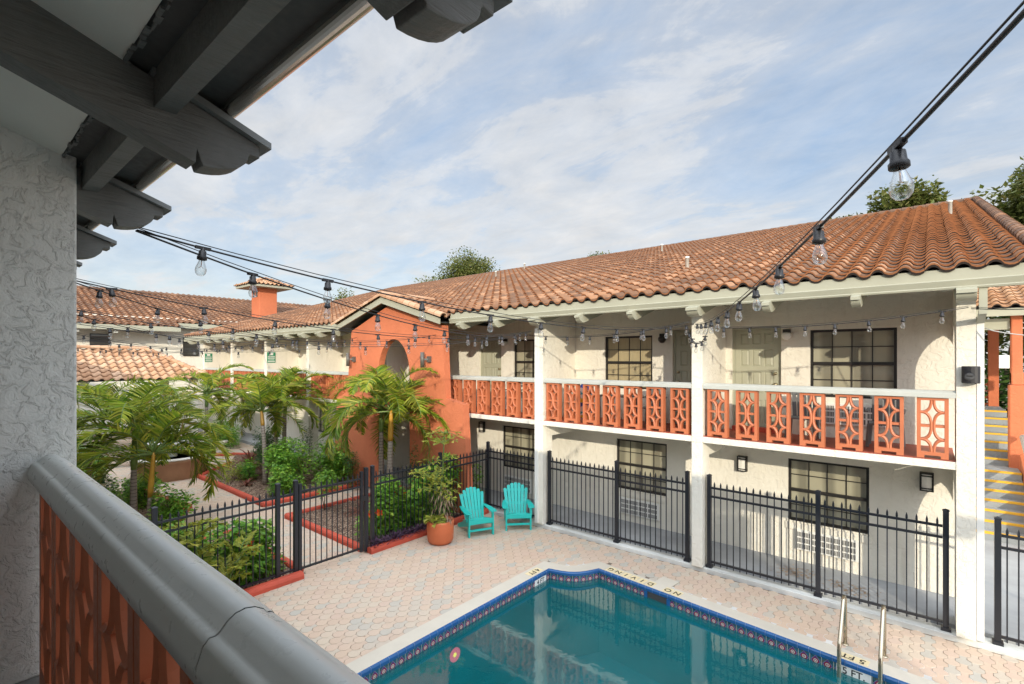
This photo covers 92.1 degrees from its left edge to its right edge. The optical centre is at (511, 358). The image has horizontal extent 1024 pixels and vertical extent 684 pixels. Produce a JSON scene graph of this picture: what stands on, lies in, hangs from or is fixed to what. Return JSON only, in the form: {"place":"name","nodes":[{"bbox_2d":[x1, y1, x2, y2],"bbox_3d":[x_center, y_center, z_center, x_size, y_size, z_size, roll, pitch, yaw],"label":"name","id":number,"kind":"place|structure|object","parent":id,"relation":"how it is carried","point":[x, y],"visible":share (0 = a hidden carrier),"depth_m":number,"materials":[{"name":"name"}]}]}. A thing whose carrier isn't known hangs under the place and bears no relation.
{"place":"outdoors","nodes":[
{"label":"outdoors","id":0,"kind":"place"},
{"bbox_2d":[77,277,310,433],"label":"wing","id":1,"kind":"structure","parent":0,"point":[264,302],"depth_m":32.17,"materials":[{"name":"brown tile"}]},
{"bbox_2d":[90,333,109,348],"bbox_3d":[-24.045,-0.835,28.777,0.080,1.270,0.900,0,0,40],"label":"window","id":2,"kind":"structure","parent":1,"relation":"in","point":[105,336],"depth_m":28.74,"materials":[{"name":"black glass"}]},
{"bbox_2d":[183,338,198,355],"bbox_3d":[-21.037,-0.775,32.324,0.080,1.150,0.900,0,0,40],"label":"window","id":3,"kind":"structure","parent":1,"relation":"in","point":[185,344],"depth_m":32.28,"materials":[{"name":"black glass"}]},
{"bbox_2d":[0,0,512,683],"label":"wing","id":4,"kind":"structure","parent":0,"point":[110,110],"depth_m":1.78,"materials":[{"name":"grey paint"}]},
{"bbox_2d":[79,344,249,355],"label":"string light","id":5,"kind":"object","parent":4,"relation":"hanging from","point":[182,352],"visible":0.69,"depth_m":18.21,"materials":[{"name":"black plastic"}]},
{"bbox_2d":[77,333,252,354],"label":"string light","id":6,"kind":"object","parent":4,"relation":"hanging from","point":[109,342],"visible":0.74,"depth_m":14.09,"materials":[{"name":"black plastic"}]},
{"bbox_2d":[77,313,294,352],"bbox_3d":[-7.697,-0.488,13.421,0.082,0.611,14.086,0,0,-10],"label":"string light","id":7,"kind":"object","parent":4,"relation":"hanging from","point":[156,336],"visible":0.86,"depth_m":10.43,"materials":[{"name":"black plastic"}]},
{"bbox_2d":[77,282,355,345],"bbox_3d":[-4.846,-0.513,10.946,0.082,0.561,12.574,0,0,-5],"label":"string light","id":8,"kind":"object","parent":4,"relation":"hanging from","point":[99,296],"visible":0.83,"depth_m":6.85,"materials":[{"name":"black plastic"}]},
{"bbox_2d":[77,308,435,348],"bbox_3d":[-4.293,-0.493,10.477,0.078,0.600,9.078,0,0,27],"label":"string light","id":9,"kind":"object","parent":4,"relation":"hanging from","point":[150,324],"visible":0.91,"depth_m":8.56,"materials":[{"name":"black plastic"}]},
{"bbox_2d":[77,279,527,347],"bbox_3d":[-1.893,-0.497,8.501,0.080,0.592,9.025,0,0,32],"label":"string light","id":10,"kind":"object","parent":4,"relation":"hanging from","point":[112,294],"visible":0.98,"depth_m":6.26,"materials":[{"name":"black plastic"}]},
{"bbox_2d":[78,322,528,351],"bbox_3d":[-3.969,-0.437,10.259,9.806,0.712,0.078,0,0,-25],"label":"string light","id":11,"kind":"object","parent":4,"relation":"hanging from","point":[222,342],"visible":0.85,"depth_m":10.12,"materials":[{"name":"black plastic"}]},
{"bbox_2d":[135,228,531,345],"bbox_3d":[-0.884,-0.507,7.646,0.081,0.572,9.761,0,0,16],"label":"string light","id":12,"kind":"object","parent":4,"relation":"hanging from","point":[252,281],"visible":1,"depth_m":4.44,"materials":[{"name":"black plastic"}]},
{"bbox_2d":[137,228,693,340],"bbox_3d":[0.667,-0.517,6.331,0.083,0.552,8.922,0,0,41],"label":"string light","id":13,"kind":"object","parent":4,"relation":"hanging from","point":[201,255],"visible":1,"depth_m":4.00,"materials":[{"name":"black plastic"}]},
{"bbox_2d":[695,0,1023,334],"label":"string light","id":14,"kind":"object","parent":4,"relation":"hanging from","point":[899,160],"visible":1,"depth_m":1.62,"materials":[{"name":"black plastic"}]},
{"bbox_2d":[89,432,474,576],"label":"garden path","id":15,"kind":"structure","parent":0,"point":[220,498],"depth_m":14.43,"materials":[{"name":"beige concrete"}]},
{"bbox_2d":[77,345,211,452],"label":"pavilion","id":16,"kind":"structure","parent":15,"relation":"on","point":[93,365],"depth_m":22.74,"materials":[{"name":"tile"}]},
{"bbox_2d":[146,481,200,529],"bbox_3d":[-8.593,3.706,12.489,0.994,1.361,1.114,0,0,40],"label":"shrub","id":17,"kind":"object","parent":15,"relation":"on","point":[172,507],"visible":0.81,"depth_m":12.35,"materials":[{"name":"green plant"}]},
{"bbox_2d":[156,363,253,438],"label":"palm tree","id":18,"kind":"object","parent":15,"relation":"on","point":[209,382],"visible":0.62,"depth_m":20.12,"materials":[{"name":"green plant"}]},
{"bbox_2d":[210,422,240,448],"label":"shrub","id":19,"kind":"object","parent":15,"relation":"on","point":[234,433],"visible":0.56,"depth_m":24.73,"materials":[{"name":"green plant"}]},
{"bbox_2d":[343,450,361,487],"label":"cypress shrub","id":20,"kind":"object","parent":15,"relation":"on","point":[352,464],"visible":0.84,"depth_m":16.73,"materials":[{"name":"green plant"}]},
{"bbox_2d":[77,371,1023,683],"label":"ground","id":21,"kind":"structure","parent":0,"point":[579,555],"depth_m":9.44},
{"bbox_2d":[121,491,166,522],"bbox_3d":[-12.138,4.400,13.208,5.200,0.100,5.250,0,0,40],"label":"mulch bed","id":22,"kind":"object","parent":21,"relation":"on","point":[140,512],"depth_m":14.16,"materials":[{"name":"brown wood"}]},
{"bbox_2d":[106,486,129,504],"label":"shrub","id":23,"kind":"object","parent":22,"relation":"on","point":[118,494],"visible":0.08,"depth_m":13.22,"materials":[{"name":"green plant"}]},
{"bbox_2d":[109,475,145,501],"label":"shrub","id":24,"kind":"object","parent":22,"relation":"on","point":[126,482],"visible":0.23,"depth_m":14.61,"materials":[{"name":"green plant"}]},
{"bbox_2d":[77,374,179,476],"bbox_3d":[-12.312,2.364,14.843,3.443,3.977,4.003,0,0,40],"label":"palm tree","id":25,"kind":"object","parent":22,"relation":"on","point":[103,386],"visible":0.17,"depth_m":14.67,"materials":[{"name":"green plant"}]},
{"bbox_2d":[124,472,166,509],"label":"shrub","id":26,"kind":"object","parent":22,"relation":"on","point":[142,496],"visible":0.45,"depth_m":14.37,"materials":[{"name":"green plant"}]},
{"bbox_2d":[77,376,222,511],"bbox_3d":[-9.983,2.376,13.006,4.510,3.949,4.148,0,0,40],"label":"palm tree","id":27,"kind":"object","parent":22,"relation":"on","point":[127,408],"visible":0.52,"depth_m":12.82,"materials":[{"name":"green plant"}]},
{"bbox_2d":[77,403,235,520],"bbox_3d":[-9.107,2.753,12.737,3.601,3.195,3.428,0,0,-28],"label":"palm tree","id":28,"kind":"object","parent":22,"relation":"on","point":[156,432],"visible":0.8,"depth_m":12.43,"materials":[{"name":"green plant"}]},
{"bbox_2d":[129,425,209,481],"bbox_3d":[-12.889,3.425,18.663,2.560,1.950,2.560,0,0,40],"label":"fountain","id":29,"kind":"object","parent":21,"relation":"on","point":[178,468],"visible":0.3,"depth_m":17.84,"materials":[{"name":"stone"}]},
{"bbox_2d":[207,535,291,588],"bbox_3d":[-7.360,4.400,9.164,3.520,0.100,5.260,0,0,40],"label":"mulch bed","id":30,"kind":"object","parent":21,"relation":"on","point":[286,567],"depth_m":9.96,"materials":[{"name":"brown wood"}]},
{"bbox_2d":[163,520,220,559],"bbox_3d":[-6.199,3.683,8.862,1.259,1.390,1.875,0,0,40],"label":"shrub","id":31,"kind":"object","parent":30,"relation":"on","point":[181,532],"visible":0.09,"depth_m":9.05,"materials":[{"name":"green plant"}]},
{"bbox_2d":[159,517,261,580],"bbox_3d":[-5.341,3.565,8.768,1.127,1.680,1.595,0,0,40],"label":"bush","id":32,"kind":"object","parent":30,"relation":"on","point":[230,567],"visible":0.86,"depth_m":8.80,"materials":[{"name":"green plant"}]},
{"bbox_2d":[147,479,298,588],"bbox_3d":[-5.805,3.402,8.291,0.125,1.935,4.545,0,0,40],"label":"picket fence","id":33,"kind":"object","parent":30,"relation":"on","point":[156,522],"visible":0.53,"depth_m":9.48,"materials":[{"name":"black metal"}]},
{"bbox_2d":[298,467,367,570],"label":"gate","id":34,"kind":"structure","parent":33,"relation":"attached to","point":[362,477],"depth_m":10.70,"materials":[{"name":"black metal"}]},
{"bbox_2d":[211,516,286,585],"bbox_3d":[-5.203,3.755,9.796,1.070,1.412,1.519,0,0,40],"label":"shrub","id":35,"kind":"object","parent":30,"relation":"on","point":[256,543],"visible":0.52,"depth_m":9.62,"materials":[{"name":"green plant"}]},
{"bbox_2d":[243,570,303,596],"bbox_3d":[-5.965,4.335,7.902,0.220,0.130,5.340,0,0,40],"label":"garden border","id":36,"kind":"object","parent":21,"relation":"on","point":[264,587],"visible":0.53,"depth_m":9.46,"materials":[{"name":"red concrete"}]},
{"bbox_2d":[206,452,349,500],"bbox_3d":[-9.346,4.400,19.409,9.040,0.100,4.480,0,0,40],"label":"mulch bed","id":37,"kind":"object","parent":21,"relation":"on","point":[249,489],"visible":0.2,"depth_m":17.51,"materials":[{"name":"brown wood"}]},
{"bbox_2d":[224,461,252,480],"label":"shrub","id":38,"kind":"object","parent":37,"relation":"on","point":[235,473],"visible":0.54,"depth_m":17.69,"materials":[{"name":"green plant"}]},
{"bbox_2d":[232,449,262,474],"bbox_3d":[-9.795,3.900,18.369,1.339,1.241,1.442,0,0,-28],"label":"cordyline","id":39,"kind":"object","parent":37,"relation":"on","point":[248,456],"visible":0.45,"depth_m":18.32,"materials":[{"name":"plant"}]},
{"bbox_2d":[235,457,260,481],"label":"shrub","id":40,"kind":"object","parent":37,"relation":"on","point":[248,466],"visible":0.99,"depth_m":17.48,"materials":[{"name":"green plant"}]},
{"bbox_2d":[205,372,319,484],"bbox_3d":[-8.853,2.403,17.471,3.474,3.897,3.258,0,0,21],"label":"palm tree","id":41,"kind":"object","parent":37,"relation":"on","point":[266,400],"visible":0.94,"depth_m":17.34,"materials":[{"name":"green plant"}]},
{"bbox_2d":[250,425,279,458],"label":"shrub","id":42,"kind":"object","parent":37,"relation":"on","point":[257,444],"visible":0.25,"depth_m":21.45,"materials":[{"name":"green plant"}]},
{"bbox_2d":[254,432,281,468],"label":"shrub","id":43,"kind":"object","parent":37,"relation":"on","point":[267,444],"visible":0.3,"depth_m":19.86,"materials":[{"name":"green plant"}]},
{"bbox_2d":[226,368,324,448],"bbox_3d":[-9.112,2.319,19.108,3.493,4.061,3.702,0,0,40],"label":"palm tree","id":44,"kind":"object","parent":37,"relation":"on","point":[232,420],"visible":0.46,"depth_m":18.94,"materials":[{"name":"green plant"}]},
{"bbox_2d":[227,366,333,445],"bbox_3d":[-8.866,2.301,19.238,3.821,4.098,3.825,0,0,40],"label":"palm tree","id":45,"kind":"object","parent":37,"relation":"on","point":[247,420],"visible":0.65,"depth_m":18.96,"materials":[{"name":"green plant"}]},
{"bbox_2d":[264,464,307,496],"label":"shrub","id":46,"kind":"object","parent":37,"relation":"on","point":[286,485],"visible":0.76,"depth_m":15.67,"materials":[{"name":"green plant"}]},
{"bbox_2d":[261,437,318,483],"bbox_3d":[-7.768,3.520,16.985,2.135,1.726,1.770,0,0,40],"label":"shrub","id":47,"kind":"object","parent":37,"relation":"on","point":[281,457],"visible":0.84,"depth_m":16.72,"materials":[{"name":"green plant"}]},
{"bbox_2d":[197,461,384,506],"bbox_3d":[-8.671,4.333,18.669,7.345,0.134,4.537,0,0,40],"label":"garden border","id":48,"kind":"object","parent":37,"relation":"on","point":[236,492],"visible":0.5,"depth_m":15.91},
{"bbox_2d":[300,426,312,468],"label":"cypress shrub","id":49,"kind":"object","parent":37,"relation":"on","point":[308,444],"visible":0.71,"depth_m":19.39,"materials":[{"name":"green plant"}]},
{"bbox_2d":[307,440,354,480],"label":"shrub","id":50,"kind":"object","parent":37,"relation":"on","point":[335,464],"visible":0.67,"depth_m":17.33,"materials":[{"name":"green plant"}]},
{"bbox_2d":[302,488,458,546],"bbox_3d":[-3.446,4.400,13.981,3.780,0.100,3.930,0,0,40],"label":"mulch bed","id":51,"kind":"object","parent":21,"relation":"on","point":[318,512],"visible":0.29,"depth_m":13.45,"materials":[{"name":"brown wood"}]},
{"bbox_2d":[312,467,341,509],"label":"shrub","id":52,"kind":"object","parent":51,"relation":"on","point":[329,478],"visible":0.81,"depth_m":14.17,"materials":[{"name":"green plant"}]},
{"bbox_2d":[284,485,401,551],"bbox_3d":[-3.626,4.334,13.973,3.805,0.132,3.976,0,0,40],"label":"garden border","id":53,"kind":"object","parent":51,"relation":"on","point":[307,526],"visible":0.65,"depth_m":12.65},
{"bbox_2d":[318,364,430,481],"bbox_3d":[-4.015,2.234,15.072,3.542,4.233,3.820,0,0,-16],"label":"palm tree","id":54,"kind":"object","parent":51,"relation":"on","point":[353,389],"visible":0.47,"depth_m":14.69,"materials":[{"name":"green plant"}]},
{"bbox_2d":[354,475,405,537],"bbox_3d":[-3.161,3.634,12.225,1.036,1.579,1.667,0,0,14],"label":"shrub","id":55,"kind":"object","parent":51,"relation":"on","point":[383,510],"visible":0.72,"depth_m":12.06,"materials":[{"name":"green plant"}]},
{"bbox_2d":[325,365,449,477],"bbox_3d":[-3.583,2.236,14.432,3.918,4.227,3.831,0,0,40],"label":"palm tree","id":56,"kind":"object","parent":51,"relation":"on","point":[387,381],"visible":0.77,"depth_m":14.13,"materials":[{"name":"green plant"}]},
{"bbox_2d":[405,440,422,491],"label":"cypress shrub","id":57,"kind":"object","parent":51,"relation":"on","point":[416,463],"visible":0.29,"depth_m":14.53,"materials":[{"name":"green plant"}]},
{"bbox_2d":[397,479,431,529],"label":"shrub","id":58,"kind":"object","parent":51,"relation":"on","point":[412,505],"visible":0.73,"depth_m":12.64,"materials":[{"name":"green plant"}]},
{"bbox_2d":[369,449,487,546],"bbox_3d":[-1.987,3.402,12.794,0.125,1.935,3.912,0,0,40],"label":"picket fence","id":59,"kind":"object","parent":51,"relation":"on","point":[373,475],"visible":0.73,"depth_m":12.23,"materials":[{"name":"black metal"}]},
{"bbox_2d":[408,452,462,519],"bbox_3d":[-2.011,3.504,13.783,1.289,1.791,1.730,0,0,40],"label":"shrub","id":60,"kind":"object","parent":51,"relation":"on","point":[448,478],"visible":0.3,"depth_m":13.55,"materials":[{"name":"green plant"}]},
{"bbox_2d":[367,508,488,554],"bbox_3d":[-1.985,4.335,12.643,0.200,0.130,3.880,0,0,40],"label":"garden border","id":61,"kind":"object","parent":21,"relation":"on","point":[386,545],"visible":0.58,"depth_m":11.77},
{"bbox_2d":[368,522,426,546],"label":"ground cover","id":62,"kind":"object","parent":61,"relation":"on","point":[403,532],"visible":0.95,"depth_m":11.81,"materials":[{"name":"purple plant"}]},
{"bbox_2d":[408,426,464,545],"bbox_3d":[-1.826,3.021,11.882,1.261,2.752,1.346,0,0,-25],"label":"potted plant","id":63,"kind":"object","parent":21,"relation":"on","point":[440,528],"visible":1,"depth_m":11.69,"materials":[{"name":"green plant"}]},
{"bbox_2d":[414,245,499,282],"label":"oak tree","id":64,"kind":"object","parent":21,"relation":"on","point":[466,266],"visible":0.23,"depth_m":44.82,"materials":[{"name":"green plant"}]},
{"bbox_2d":[458,487,496,537],"bbox_3d":[-0.952,3.879,12.669,0.840,1.038,1.029,0,0,-24],"label":"adirondack chair","id":65,"kind":"object","parent":21,"relation":"on","point":[467,511],"visible":1,"depth_m":12.73,"materials":[{"name":"teal plastic"}]},
{"bbox_2d":[502,482,533,530],"bbox_3d":[0.124,3.879,13.121,0.840,1.038,1.029,0,0,-6],"label":"adirondack chair","id":66,"kind":"object","parent":21,"relation":"on","point":[515,507],"visible":0.99,"depth_m":13.20,"materials":[{"name":"teal plastic"}]},
{"bbox_2d":[198,428,1023,646],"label":"walkway","id":67,"kind":"structure","parent":21,"relation":"on","point":[247,438],"depth_m":9.79,"materials":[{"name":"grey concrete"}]},
{"bbox_2d":[184,196,1023,641],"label":"motel wing","id":68,"kind":"structure","parent":67,"relation":"on","point":[728,392],"depth_m":11.07,"materials":[{"name":"white paint"}]},
{"bbox_2d":[77,337,354,355],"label":"string light","id":69,"kind":"object","parent":68,"relation":"hanging from","point":[119,346],"visible":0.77,"depth_m":13.84,"materials":[{"name":"black plastic"}]},
{"bbox_2d":[318,407,325,431],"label":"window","id":70,"kind":"structure","parent":68,"relation":"in","point":[320,429],"depth_m":23.33,"materials":[{"name":"grey glass"}]},
{"bbox_2d":[481,337,500,406],"bbox_3d":[-0.672,0.440,16.194,0.970,2.280,0.125,0,0,40],"label":"door","id":71,"kind":"structure","parent":68,"relation":"in","point":[490,353],"depth_m":16.24,"materials":[{"name":"green paint"}]},
{"bbox_2d":[504,475,531,493],"bbox_3d":[0.181,3.890,15.337,1.100,0.420,0.066,0,0,40],"label":"air conditioner","id":72,"kind":"object","parent":68,"relation":"attached to","point":[519,481],"visible":0.42,"depth_m":15.28,"materials":[{"name":"white paint"}]},
{"bbox_2d":[503,425,534,471],"bbox_3d":[0.272,2.775,15.397,1.400,1.310,0.080,0,0,40],"label":"window","id":73,"kind":"structure","parent":68,"relation":"in","point":[520,439],"depth_m":15.46,"materials":[{"name":"beige glass"}]},
{"bbox_2d":[515,339,534,384],"bbox_3d":[0.642,0.090,15.084,1.430,1.380,0.080,0,0,40],"label":"window","id":74,"kind":"structure","parent":68,"relation":"in","point":[524,350],"depth_m":15.31,"materials":[{"name":"beige glass"}]},
{"bbox_2d":[580,384,591,418],"bbox_3d":[1.913,1.081,12.694,0.480,0.998,0.120,0,0,40],"label":"beach board","id":75,"kind":"object","parent":68,"relation":"on","point":[581,400],"visible":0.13,"depth_m":12.72,"materials":[{"name":"blue plastic"}]},
{"bbox_2d":[529,321,689,342],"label":"string light","id":76,"kind":"object","parent":68,"relation":"hanging from","point":[589,336],"visible":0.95,"depth_m":10.74,"materials":[{"name":"black plastic"}]},
{"bbox_2d":[606,335,651,388],"bbox_3d":[3.086,0.090,13.011,1.360,1.380,0.080,0,0,40],"label":"window","id":77,"kind":"structure","parent":68,"relation":"in","point":[629,358],"depth_m":13.02,"materials":[{"name":"beige glass"}]},
{"bbox_2d":[619,496,659,520],"bbox_3d":[3.270,3.850,12.717,1.100,0.420,0.066,0,0,40],"label":"air conditioner","id":78,"kind":"object","parent":68,"relation":"attached to","point":[642,508],"visible":0.78,"depth_m":12.67,"materials":[{"name":"white paint"}]},
{"bbox_2d":[617,438,666,495],"bbox_3d":[3.361,2.775,12.778,1.400,1.310,0.080,0,0,40],"label":"window","id":79,"kind":"structure","parent":68,"relation":"in","point":[642,456],"depth_m":12.77,"materials":[{"name":"black glass"}]},
{"bbox_2d":[674,330,691,423],"bbox_3d":[4.393,0.440,11.900,1.010,2.280,0.125,0,0,40],"label":"door","id":80,"kind":"structure","parent":68,"relation":"in","point":[682,347],"depth_m":12.09,"materials":[{"name":"beige paint"}]},
{"bbox_2d":[737,455,747,471],"bbox_3d":[5.170,2.350,11.076,0.200,0.340,0.113,0,0,40],"label":"wall lamp","id":81,"kind":"object","parent":68,"relation":"attached to","point":[742,463],"visible":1,"depth_m":11.04,"materials":[{"name":"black glass"}]},
{"bbox_2d":[733,327,780,429],"bbox_3d":[5.453,0.440,11.001,1.010,2.280,0.125,0,0,40],"label":"door","id":82,"kind":"structure","parent":68,"relation":"in","point":[756,359],"depth_m":10.99,"materials":[{"name":"beige paint"}]},
{"bbox_2d":[784,392,819,439],"bbox_3d":[5.800,1.136,9.856,0.570,0.912,0.542,0,0,40],"label":"balcony chair","id":83,"kind":"object","parent":68,"relation":"on","point":[793,404],"visible":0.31,"depth_m":10.02,"materials":[{"name":"grey plastic"}]},
{"bbox_2d":[795,529,858,561],"bbox_3d":[6.405,3.790,10.059,1.100,0.420,0.066,0,0,40],"label":"air conditioner","id":84,"kind":"object","parent":68,"relation":"attached to","point":[845,548],"visible":0.72,"depth_m":9.97,"materials":[{"name":"white paint"}]},
{"bbox_2d":[788,458,868,533],"bbox_3d":[6.477,2.775,10.136,1.410,1.310,0.080,0,0,40],"label":"window","id":85,"kind":"structure","parent":68,"relation":"in","point":[838,483],"depth_m":10.11,"materials":[{"name":"black glass"}]},
{"bbox_2d":[699,306,968,337],"bbox_3d":[5.059,-0.567,8.348,3.922,0.393,0.079,0,0,40],"label":"string light","id":86,"kind":"object","parent":68,"relation":"hanging from","point":[902,317],"visible":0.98,"depth_m":7.95,"materials":[{"name":"black plastic"}]},
{"bbox_2d":[819,403,885,427],"bbox_3d":[6.725,1.110,9.788,1.100,0.420,0.066,0,0,40],"label":"air conditioner","id":87,"kind":"object","parent":68,"relation":"attached to","point":[830,414],"visible":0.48,"depth_m":9.79,"materials":[{"name":"white paint"}]},
{"bbox_2d":[810,327,896,399],"bbox_3d":[6.797,0.090,9.865,1.430,1.380,0.080,0,0,40],"label":"window","id":88,"kind":"structure","parent":68,"relation":"in","point":[857,358],"depth_m":9.86,"materials":[{"name":"black glass"}]},
{"bbox_2d":[865,395,905,449],"bbox_3d":[6.782,1.136,8.958,0.570,0.912,0.542,0,0,40],"label":"balcony chair","id":89,"kind":"object","parent":68,"relation":"on","point":[869,433],"visible":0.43,"depth_m":9.04,"materials":[{"name":"grey plastic"}]},
{"bbox_2d":[920,471,933,491],"bbox_3d":[7.587,2.250,9.026,0.200,0.340,0.113,0,0,40],"label":"wall lamp","id":90,"kind":"object","parent":68,"relation":"attached to","point":[926,481],"visible":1,"depth_m":8.99,"materials":[{"name":"black glass"}]},
{"bbox_2d":[961,366,979,383],"bbox_3d":[6.962,0.240,7.484,0.210,0.260,0.174,0,0,40],"label":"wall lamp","id":91,"kind":"object","parent":68,"relation":"attached to","point":[970,374],"visible":1,"depth_m":7.42,"materials":[{"name":"black plastic"}]},
{"bbox_2d":[346,561,938,683],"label":"swimming pool","id":92,"kind":"structure","parent":21,"relation":"in","point":[376,663],"depth_m":8.20,"materials":[{"name":"blue tile"}]},
{"bbox_2d":[369,578,868,683],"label":"water","id":93,"kind":"structure","parent":92,"relation":"in","point":[592,631],"depth_m":7.72,"materials":[{"name":"teal liquid"}]},
{"bbox_2d":[655,577,678,586],"bbox_3d":[3.040,4.388,9.694,0.320,0.024,0.340,0,0,-44],"label":"skimmer lid","id":94,"kind":"object","parent":21,"relation":"on","point":[667,581],"visible":1,"depth_m":9.70,"materials":[{"name":"white plastic"}]},
{"bbox_2d":[488,508,1023,660],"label":"kerb","id":95,"kind":"structure","parent":21,"relation":"on","point":[1007,649],"depth_m":9.17,"materials":[{"name":"grey concrete"}]},
{"bbox_2d":[486,441,534,517],"bbox_3d":[-0.002,3.353,13.729,1.945,1.935,0.125,0,0,40],"label":"picket fence","id":96,"kind":"object","parent":95,"relation":"on","point":[488,477],"visible":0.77,"depth_m":13.99,"materials":[{"name":"black metal"}]},
{"bbox_2d":[546,450,690,562],"bbox_3d":[2.366,3.353,11.721,3.755,1.935,0.125,0,0,40],"label":"picket fence","id":97,"kind":"object","parent":95,"relation":"on","point":[616,479],"visible":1,"depth_m":11.59,"materials":[{"name":"black metal"}]},
{"bbox_2d":[705,474,950,632],"bbox_3d":[5.509,3.353,9.056,3.815,1.935,0.125,0,0,40],"label":"picket fence","id":98,"kind":"object","parent":95,"relation":"on","point":[945,626],"visible":0.99,"depth_m":8.95,"materials":[{"name":"black metal"}]},
{"bbox_2d":[992,516,1023,646],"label":"picket fence","id":99,"kind":"object","parent":95,"relation":"on","point":[998,636],"visible":1,"depth_m":7.43,"materials":[{"name":"black metal"}]},
{"bbox_2d":[837,594,887,683],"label":"pool ladder","id":100,"kind":"object","parent":21,"relation":"attached to","point":[842,630],"visible":1,"depth_m":7.11,"materials":[{"name":"metal"}]},
{"bbox_2d":[865,175,961,213],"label":"oak tree","id":101,"kind":"object","parent":21,"relation":"on","point":[919,196],"visible":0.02,"depth_m":23.95,"materials":[{"name":"green plant"}]},
{"bbox_2d":[970,167,1023,224],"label":"oak tree","id":102,"kind":"object","parent":21,"relation":"on","point":[1012,206],"visible":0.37,"depth_m":22.23,"materials":[{"name":"green plant"}]},
{"bbox_2d":[976,285,1023,545],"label":"building","id":103,"kind":"structure","parent":21,"relation":"on","point":[1003,467],"depth_m":13.21,"materials":[{"name":"paint"}]},
{"bbox_2d":[976,316,1023,365],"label":"oak tree","id":104,"kind":"object","parent":21,"relation":"on","point":[1001,337],"visible":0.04,"depth_m":18.66,"materials":[{"name":"green plant"}]},
{"bbox_2d":[984,315,1023,417],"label":"bush","id":105,"kind":"object","parent":21,"relation":"on","point":[1005,380],"visible":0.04,"depth_m":18.75,"materials":[{"name":"green plant"}]},
{"bbox_2d":[994,157,1023,402],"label":"oak tree","id":106,"kind":"object","parent":21,"relation":"on","point":[1019,179],"depth_m":23.68,"materials":[{"name":"green plant"}]},
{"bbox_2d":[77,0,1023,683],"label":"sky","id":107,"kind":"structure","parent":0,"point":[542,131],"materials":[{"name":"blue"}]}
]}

